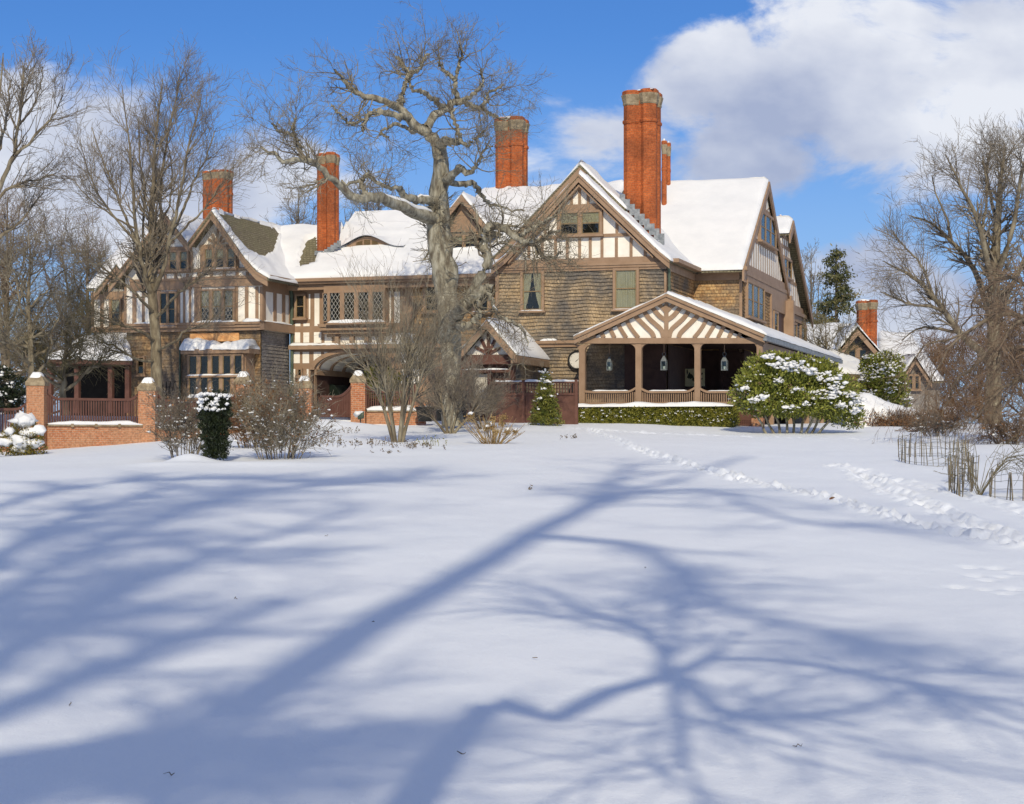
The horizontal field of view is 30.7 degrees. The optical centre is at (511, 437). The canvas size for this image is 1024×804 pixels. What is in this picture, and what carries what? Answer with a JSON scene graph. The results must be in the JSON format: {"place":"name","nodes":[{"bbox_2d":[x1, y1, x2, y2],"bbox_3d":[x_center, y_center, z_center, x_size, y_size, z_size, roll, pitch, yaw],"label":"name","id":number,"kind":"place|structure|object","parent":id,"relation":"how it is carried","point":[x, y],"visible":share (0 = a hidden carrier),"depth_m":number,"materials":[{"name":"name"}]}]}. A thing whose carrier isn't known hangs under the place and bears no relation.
{"place":"outdoors","nodes":[
{"label":"outdoors","id":0,"kind":"place"},
{"bbox_2d":[0,414,1023,803],"bbox_3d":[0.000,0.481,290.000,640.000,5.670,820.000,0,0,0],"label":"snow ground","id":1,"kind":"structure","parent":0,"point":[642,614],"depth_m":15.88,"materials":[{"name":"white snow"}]},
{"bbox_2d":[0,364,27,414],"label":"dark conifer","id":2,"kind":"object","parent":1,"relation":"on","point":[9,395],"visible":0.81,"depth_m":73.86,"materials":[{"name":"green plant"}]},
{"bbox_2d":[0,410,47,455],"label":"dwarf conifer","id":3,"kind":"object","parent":1,"relation":"on","point":[28,441],"visible":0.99,"depth_m":57.67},
{"bbox_2d":[0,309,61,410],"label":"tree","id":4,"kind":"object","parent":1,"relation":"on","point":[17,360],"visible":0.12,"depth_m":137.28,"materials":[{"name":"brown plant"}]},
{"bbox_2d":[11,330,83,415],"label":"tree","id":5,"kind":"object","parent":1,"relation":"on","point":[57,389],"visible":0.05,"depth_m":138.75,"materials":[{"name":"brown plant"}]},
{"bbox_2d":[0,159,110,413],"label":"bushy tree","id":6,"kind":"object","parent":1,"relation":"on","point":[14,293],"visible":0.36,"depth_m":81.67,"materials":[{"name":"brown plant"}]},
{"bbox_2d":[0,20,111,238],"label":"edge tree","id":7,"kind":"object","parent":1,"relation":"on","point":[6,104],"visible":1,"depth_m":57.51,"materials":[{"name":"grey plant"}]},
{"bbox_2d":[0,191,115,412],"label":"bushy tree","id":8,"kind":"object","parent":1,"relation":"on","point":[32,327],"visible":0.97,"depth_m":66.62,"materials":[{"name":"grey plant"}]},
{"bbox_2d":[0,231,141,415],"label":"bushy tree","id":9,"kind":"object","parent":1,"relation":"on","point":[62,373],"visible":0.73,"depth_m":68.77,"materials":[{"name":"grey plant"}]},
{"bbox_2d":[20,193,146,349],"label":"bushy tree","id":10,"kind":"object","parent":1,"relation":"on","point":[87,280],"visible":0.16,"depth_m":95.64,"materials":[{"name":"brown plant"}]},
{"bbox_2d":[31,30,267,406],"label":"linden tree","id":11,"kind":"object","parent":1,"relation":"on","point":[149,256],"visible":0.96,"depth_m":71.28,"materials":[{"name":"grey plant"}]},
{"bbox_2d":[162,381,174,398],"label":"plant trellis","id":12,"kind":"object","parent":1,"relation":"on","point":[169,388],"visible":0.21,"depth_m":74.49,"materials":[{"name":"brown wood"}]},
{"bbox_2d":[135,376,239,457],"bbox_3d":[-7.939,-0.442,45.420,2.327,2.158,2.355,0,0,-19],"label":"bare shrub","id":13,"kind":"object","parent":1,"relation":"on","point":[181,417],"visible":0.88,"depth_m":45.21,"materials":[{"name":"brown plant"}]},
{"bbox_2d":[0,370,425,451],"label":"garden wall","id":14,"kind":"structure","parent":1,"relation":"on","point":[63,434],"depth_m":63.51,"materials":[{"name":"red brick"}]},
{"bbox_2d":[318,385,350,416],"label":"garden gate","id":15,"kind":"structure","parent":14,"relation":"attached to","point":[344,405],"depth_m":69.70,"materials":[{"name":"brown paint"}]},
{"bbox_2d":[195,389,235,459],"bbox_3d":[-6.987,-0.312,43.982,0.967,1.750,0.924,0,0,0],"label":"columnar yew","id":16,"kind":"object","parent":1,"relation":"on","point":[211,408],"visible":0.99,"depth_m":43.78,"materials":[{"name":"green plant"}]},
{"bbox_2d":[225,370,286,447],"bbox_3d":[-7.020,-0.724,49.830,2.324,2.183,2.271,0,0,0],"label":"bare shrub","id":17,"kind":"object","parent":1,"relation":"on","point":[236,427],"visible":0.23,"depth_m":49.86,"materials":[{"name":"brown plant"}]},
{"bbox_2d":[226,359,345,459],"bbox_3d":[-5.548,-0.726,45.072,3.079,2.668,3.447,0,0,-30],"label":"bare shrub","id":18,"kind":"object","parent":1,"relation":"on","point":[260,427],"visible":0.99,"depth_m":44.73,"materials":[{"name":"brown plant"}]},
{"bbox_2d":[259,173,340,224],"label":"bare tree","id":19,"kind":"object","parent":1,"relation":"on","point":[297,220],"visible":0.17,"depth_m":117.30,"materials":[{"name":"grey plant"}]},
{"bbox_2d":[309,433,343,446],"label":"dry plant","id":20,"kind":"object","parent":1,"relation":"on","point":[330,440],"visible":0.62,"depth_m":50.35,"materials":[{"name":"brown plant"}]},
{"bbox_2d":[329,384,376,417],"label":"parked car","id":21,"kind":"object","parent":1,"relation":"on","point":[338,389],"visible":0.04,"depth_m":83.28,"materials":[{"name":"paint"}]},
{"bbox_2d":[353,411,363,422],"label":"garden floodlight","id":22,"kind":"object","parent":1,"relation":"on","point":[359,415],"visible":0.97,"depth_m":69.10,"materials":[{"name":"green plastic"}]},
{"bbox_2d":[339,163,397,226],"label":"bare tree","id":23,"kind":"object","parent":1,"relation":"on","point":[378,206],"visible":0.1,"depth_m":113.54,"materials":[{"name":"grey plant"}]},
{"bbox_2d":[337,437,408,448],"bbox_3d":[-3.926,0.127,50.271,1.920,0.333,1.575,0,0,-41],"label":"dry plant","id":24,"kind":"object","parent":1,"relation":"on","point":[371,442],"visible":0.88,"depth_m":50.24,"materials":[{"name":"brown plant"}]},
{"bbox_2d":[364,363,408,406],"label":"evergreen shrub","id":25,"kind":"object","parent":1,"relation":"on","point":[371,368],"visible":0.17,"depth_m":75.92,"materials":[{"name":"green plant"}]},
{"bbox_2d":[208,0,597,426],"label":"oak tree","id":26,"kind":"object","parent":1,"relation":"on","point":[434,215],"visible":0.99,"depth_m":65.62,"materials":[{"name":"grey plant"}]},
{"bbox_2d":[313,227,495,441],"bbox_3d":[-3.451,-2.998,55.256,4.521,6.468,5.610,0,0,41],"label":"crape myrtle","id":27,"kind":"object","parent":1,"relation":"on","point":[408,361],"visible":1,"depth_m":54.85,"materials":[{"name":"grey plant"}]},
{"bbox_2d":[385,183,426,209],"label":"bare tree","id":28,"kind":"object","parent":1,"relation":"on","point":[398,193],"visible":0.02,"depth_m":108.03,"materials":[{"name":"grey plant"}]},
{"bbox_2d":[391,441,445,449],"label":"dry plant","id":29,"kind":"object","parent":1,"relation":"on","point":[414,445],"visible":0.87,"depth_m":49.92,"materials":[{"name":"brown plant"}]},
{"bbox_2d":[415,406,433,421],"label":"planter pot","id":30,"kind":"object","parent":1,"relation":"on","point":[424,418],"visible":0.53,"depth_m":69.74,"materials":[{"name":"black plastic"}]},
{"bbox_2d":[416,435,446,445],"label":"dry plant","id":31,"kind":"object","parent":1,"relation":"on","point":[430,441],"visible":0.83,"depth_m":51.18,"materials":[{"name":"brown plant"}]},
{"bbox_2d":[435,409,440,420],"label":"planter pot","id":32,"kind":"object","parent":1,"relation":"on","point":[438,415],"visible":0.2,"depth_m":68.82,"materials":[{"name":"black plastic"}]},
{"bbox_2d":[373,336,519,433],"bbox_3d":[-1.936,-1.708,62.980,4.592,3.793,4.643,0,0,22],"label":"bare shrub","id":33,"kind":"object","parent":1,"relation":"on","point":[454,399],"visible":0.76,"depth_m":62.66,"materials":[{"name":"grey plant"}]},
{"bbox_2d":[47,88,869,426],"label":"mansion","id":34,"kind":"structure","parent":1,"relation":"on","point":[697,276],"depth_m":80.13,"materials":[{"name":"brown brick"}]},
{"bbox_2d":[110,298,121,328],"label":"window","id":35,"kind":"structure","parent":34,"relation":"in","point":[119,302],"depth_m":82.22,"materials":[{"name":"brown paint"}]},
{"bbox_2d":[134,356,146,376],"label":"window","id":36,"kind":"structure","parent":34,"relation":"in","point":[141,366],"depth_m":80.89,"materials":[{"name":"brown paint"}]},
{"bbox_2d":[158,291,177,327],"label":"window","id":37,"kind":"structure","parent":34,"relation":"in","point":[170,315],"depth_m":80.35,"materials":[{"name":"brown paint"}]},
{"bbox_2d":[158,250,189,271],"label":"window","id":38,"kind":"structure","parent":34,"relation":"in","point":[180,255],"depth_m":80.20,"materials":[{"name":"brown paint"}]},
{"bbox_2d":[187,377,235,398],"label":"window","id":39,"kind":"structure","parent":34,"relation":"in","point":[220,382],"depth_m":78.93,"materials":[{"name":"brown paint"}]},
{"bbox_2d":[185,354,244,377],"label":"window","id":40,"kind":"structure","parent":34,"relation":"in","point":[219,365],"depth_m":78.88,"materials":[{"name":"brown paint"}]},
{"bbox_2d":[199,288,235,325],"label":"window","id":41,"kind":"structure","parent":34,"relation":"in","point":[204,292],"depth_m":79.67,"materials":[{"name":"glass"}]},
{"bbox_2d":[201,247,237,270],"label":"window","id":42,"kind":"structure","parent":34,"relation":"in","point":[221,267],"depth_m":79.57,"materials":[{"name":"brown paint"}]},
{"bbox_2d":[296,368,302,377],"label":"window","id":43,"kind":"structure","parent":34,"relation":"in","point":[299,370],"depth_m":81.72,"materials":[{"name":"brown paint"}]},
{"bbox_2d":[292,294,307,319],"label":"window","id":44,"kind":"structure","parent":34,"relation":"in","point":[300,300],"depth_m":81.74,"materials":[{"name":"brown paint"}]},
{"bbox_2d":[322,293,327,321],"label":"window","id":45,"kind":"structure","parent":34,"relation":"in","point":[324,295],"depth_m":80.77,"materials":[{"name":"brown paint"}]},
{"bbox_2d":[326,290,385,324],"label":"window","id":46,"kind":"structure","parent":34,"relation":"in","point":[336,298],"depth_m":80.43,"materials":[{"name":"brown paint"}]},
{"bbox_2d":[421,288,437,313],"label":"window","id":47,"kind":"structure","parent":34,"relation":"in","point":[431,291],"depth_m":79.98,"materials":[{"name":"brown paint"}]},
{"bbox_2d":[453,233,478,249],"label":"window","id":48,"kind":"structure","parent":34,"relation":"in","point":[466,246],"depth_m":81.16,"materials":[{"name":"brown paint"}]},
{"bbox_2d":[472,292,492,313],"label":"window","id":49,"kind":"structure","parent":34,"relation":"in","point":[486,303],"depth_m":79.22,"materials":[{"name":"brown paint"}]},
{"bbox_2d":[473,364,508,420],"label":"door","id":50,"kind":"structure","parent":34,"relation":"in","point":[497,374],"depth_m":74.03,"materials":[{"name":"brown paint"}]},
{"bbox_2d":[518,270,545,312],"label":"window","id":51,"kind":"structure","parent":34,"relation":"in","point":[535,300],"depth_m":77.58,"materials":[{"name":"brown paint"}]},
{"bbox_2d":[568,350,586,369],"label":"clock","id":52,"kind":"object","parent":34,"relation":"attached to","point":[573,359],"depth_m":76.98,"materials":[{"name":"white plastic"}]},
{"bbox_2d":[556,209,603,237],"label":"window","id":53,"kind":"structure","parent":34,"relation":"in","point":[596,224],"depth_m":76.88,"materials":[{"name":"brown paint"}]},
{"bbox_2d":[606,344,611,370],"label":"lantern","id":54,"kind":"object","parent":34,"relation":"hanging from","point":[609,360],"visible":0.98,"depth_m":74.40,"materials":[{"name":"grey metal"}]},
{"bbox_2d":[611,267,639,311],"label":"window","id":55,"kind":"structure","parent":34,"relation":"in","point":[626,281],"depth_m":76.39,"materials":[{"name":"beige glass"}]},
{"bbox_2d":[661,352,666,369],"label":"lantern","id":56,"kind":"object","parent":34,"relation":"hanging from","point":[662,360],"visible":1,"depth_m":73.52,"materials":[{"name":"grey metal"}]},
{"bbox_2d":[685,369,705,401],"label":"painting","id":57,"kind":"object","parent":34,"relation":"on","point":[689,377],"visible":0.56,"depth_m":78.95,"materials":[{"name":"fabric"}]},
{"bbox_2d":[721,344,727,370],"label":"lantern","id":58,"kind":"object","parent":34,"relation":"hanging from","point":[724,368],"visible":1,"depth_m":72.94,"materials":[{"name":"grey metal"}]},
{"bbox_2d":[744,279,766,323],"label":"window","id":59,"kind":"structure","parent":34,"relation":"in","point":[754,297],"depth_m":82.90,"materials":[{"name":"brown paint"}]},
{"bbox_2d":[757,211,778,250],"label":"window","id":60,"kind":"structure","parent":34,"relation":"in","point":[767,234],"depth_m":86.27,"materials":[{"name":"brown paint"}]},
{"bbox_2d":[773,310,778,330],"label":"window","id":61,"kind":"structure","parent":34,"relation":"in","point":[775,314],"depth_m":88.34,"materials":[{"name":"brown paint"}]},
{"bbox_2d":[784,256,793,280],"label":"window","id":62,"kind":"structure","parent":34,"relation":"in","point":[788,262],"depth_m":93.94,"materials":[{"name":"brown paint"}]},
{"bbox_2d":[795,322,797,336],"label":"window","id":63,"kind":"structure","parent":34,"relation":"in","point":[796,324],"depth_m":96.22,"materials":[{"name":"brown paint"}]},
{"bbox_2d":[799,325,805,340],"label":"window","id":64,"kind":"structure","parent":34,"relation":"in","point":[801,333],"depth_m":97.78,"materials":[{"name":"brown paint"}]},
{"bbox_2d":[845,371,873,392],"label":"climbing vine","id":65,"kind":"object","parent":34,"relation":"attached to","point":[855,380],"visible":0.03,"depth_m":94.17,"materials":[{"name":"plant"}]},
{"bbox_2d":[462,405,468,418],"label":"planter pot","id":66,"kind":"object","parent":1,"relation":"on","point":[464,413],"visible":0.05,"depth_m":69.39,"materials":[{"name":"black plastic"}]},
{"bbox_2d":[443,365,525,428],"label":"bare shrub","id":67,"kind":"object","parent":1,"relation":"on","point":[494,406],"visible":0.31,"depth_m":66.29,"materials":[{"name":"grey plant"}]},
{"bbox_2d":[458,411,524,443],"bbox_3d":[-0.597,-0.273,54.585,1.976,1.048,1.692,0,0,0],"label":"dried hydrangea","id":68,"kind":"object","parent":1,"relation":"on","point":[490,426],"visible":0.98,"depth_m":54.40,"materials":[{"name":"plant"}]},
{"bbox_2d":[492,379,577,423],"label":"board fence","id":69,"kind":"object","parent":1,"relation":"on","point":[567,402],"visible":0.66,"depth_m":71.67,"materials":[{"name":"brown paint"}]},
{"bbox_2d":[527,369,564,425],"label":"young conifer","id":70,"kind":"object","parent":1,"relation":"on","point":[547,409],"visible":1,"depth_m":69.31,"materials":[{"name":"green plant"}]},
{"bbox_2d":[578,401,740,426],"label":"box hedge","id":71,"kind":"object","parent":1,"relation":"on","point":[703,414],"visible":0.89,"depth_m":71.50,"materials":[{"name":"green plant"}]},
{"bbox_2d":[726,349,867,433],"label":"rhododendron","id":72,"kind":"object","parent":1,"relation":"on","point":[777,373],"visible":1,"depth_m":66.18,"materials":[{"name":"green plant"}]},
{"bbox_2d":[800,238,832,323],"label":"bare tree","id":73,"kind":"object","parent":1,"relation":"on","point":[811,278],"visible":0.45,"depth_m":124.94,"materials":[{"name":"grey plant"}]},
{"bbox_2d":[801,294,869,422],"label":"bare tree","id":74,"kind":"object","parent":1,"relation":"on","point":[825,340],"visible":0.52,"depth_m":97.58,"materials":[{"name":"grey plant"}]},
{"bbox_2d":[809,243,863,323],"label":"spruce tree","id":75,"kind":"object","parent":1,"relation":"on","point":[835,278],"visible":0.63,"depth_m":115.81,"materials":[{"name":"green plant"}]},
{"bbox_2d":[807,299,943,422],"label":"service house","id":76,"kind":"structure","parent":1,"relation":"on","point":[868,326],"depth_m":107.94,"materials":[{"name":"brown"}]},
{"bbox_2d":[848,348,868,364],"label":"window","id":77,"kind":"structure","parent":76,"relation":"in","point":[859,352],"depth_m":104.85,"materials":[{"name":"brown paint"}]},
{"bbox_2d":[906,374,921,390],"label":"window","id":78,"kind":"structure","parent":76,"relation":"in","point":[914,382],"depth_m":105.25,"materials":[{"name":"brown paint"}]},
{"bbox_2d":[856,349,913,407],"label":"rhododendron","id":79,"kind":"object","parent":1,"relation":"on","point":[875,375],"visible":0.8,"depth_m":89.54,"materials":[{"name":"green plant"}]},
{"bbox_2d":[833,391,956,426],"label":"snow covered shrub","id":80,"kind":"object","parent":1,"relation":"on","point":[878,415],"visible":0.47,"depth_m":72.58,"materials":[{"name":"white snow"}]},
{"bbox_2d":[894,424,945,431],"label":"bare shrub","id":81,"kind":"object","parent":1,"relation":"on","point":[907,428],"visible":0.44,"depth_m":67.73,"materials":[{"name":"brown plant"}]},
{"bbox_2d":[897,430,968,466],"bbox_3d":[9.760,0.271,43.215,1.697,0.942,5.034,0,0,0],"label":"stake fence","id":82,"kind":"object","parent":1,"relation":"on","point":[930,448],"visible":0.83,"depth_m":42.34,"materials":[{"name":"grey wood"}]},
{"bbox_2d":[851,109,1023,423],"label":"maple tree","id":83,"kind":"object","parent":1,"relation":"on","point":[986,253],"visible":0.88,"depth_m":83.00,"materials":[{"name":"grey plant"}]},
{"bbox_2d":[910,407,969,435],"bbox_3d":[13.645,-0.481,59.882,1.532,1.083,1.995,0,0,-25],"label":"bare shrub","id":84,"kind":"object","parent":1,"relation":"on","point":[938,426],"visible":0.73,"depth_m":59.80,"materials":[{"name":"brown plant"}]},
{"bbox_2d":[860,232,1023,444],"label":"weeping tree","id":85,"kind":"object","parent":1,"relation":"on","point":[1010,313],"visible":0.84,"depth_m":54.94,"materials":[{"name":"brown plant"}]},
{"bbox_2d":[916,327,974,413],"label":"tree","id":86,"kind":"object","parent":1,"relation":"on","point":[924,333],"visible":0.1,"depth_m":134.67,"materials":[{"name":"brown plant"}]},
{"bbox_2d":[948,447,978,496],"bbox_3d":[8.341,0.641,34.668,0.540,0.923,3.978,0,0,16],"label":"stake fence","id":87,"kind":"object","parent":1,"relation":"on","point":[959,476],"visible":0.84,"depth_m":33.72,"materials":[{"name":"grey wood"}]},
{"bbox_2d":[928,388,998,429],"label":"bare shrub","id":88,"kind":"object","parent":1,"relation":"on","point":[956,405],"visible":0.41,"depth_m":69.76,"materials":[{"name":"brown plant"}]},
{"bbox_2d":[928,309,1023,422],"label":"tree","id":89,"kind":"object","parent":1,"relation":"on","point":[965,380],"visible":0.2,"depth_m":127.94,"materials":[{"name":"brown plant"}]},
{"bbox_2d":[930,432,1023,494],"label":"arching shrub","id":90,"kind":"object","parent":1,"relation":"on","point":[1004,461],"visible":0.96,"depth_m":32.69,"materials":[{"name":"brown plant"}]},
{"bbox_2d":[972,299,1023,413],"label":"tree","id":91,"kind":"object","parent":1,"relation":"on","point":[1019,393],"visible":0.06,"depth_m":132.12,"materials":[{"name":"brown plant"}]},
{"bbox_2d":[974,406,1023,444],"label":"bare shrub","id":92,"kind":"object","parent":1,"relation":"on","point":[1013,432],"visible":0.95,"depth_m":51.78,"materials":[{"name":"brown plant"}]},
{"bbox_2d":[989,468,1023,500],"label":"stake fence","id":93,"kind":"object","parent":1,"relation":"on","point":[1011,489],"visible":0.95,"depth_m":31.63,"materials":[{"name":"grey wood"}]},
{"bbox_2d":[0,0,1023,422],"label":"sky","id":94,"kind":"structure","parent":0,"point":[821,100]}
]}

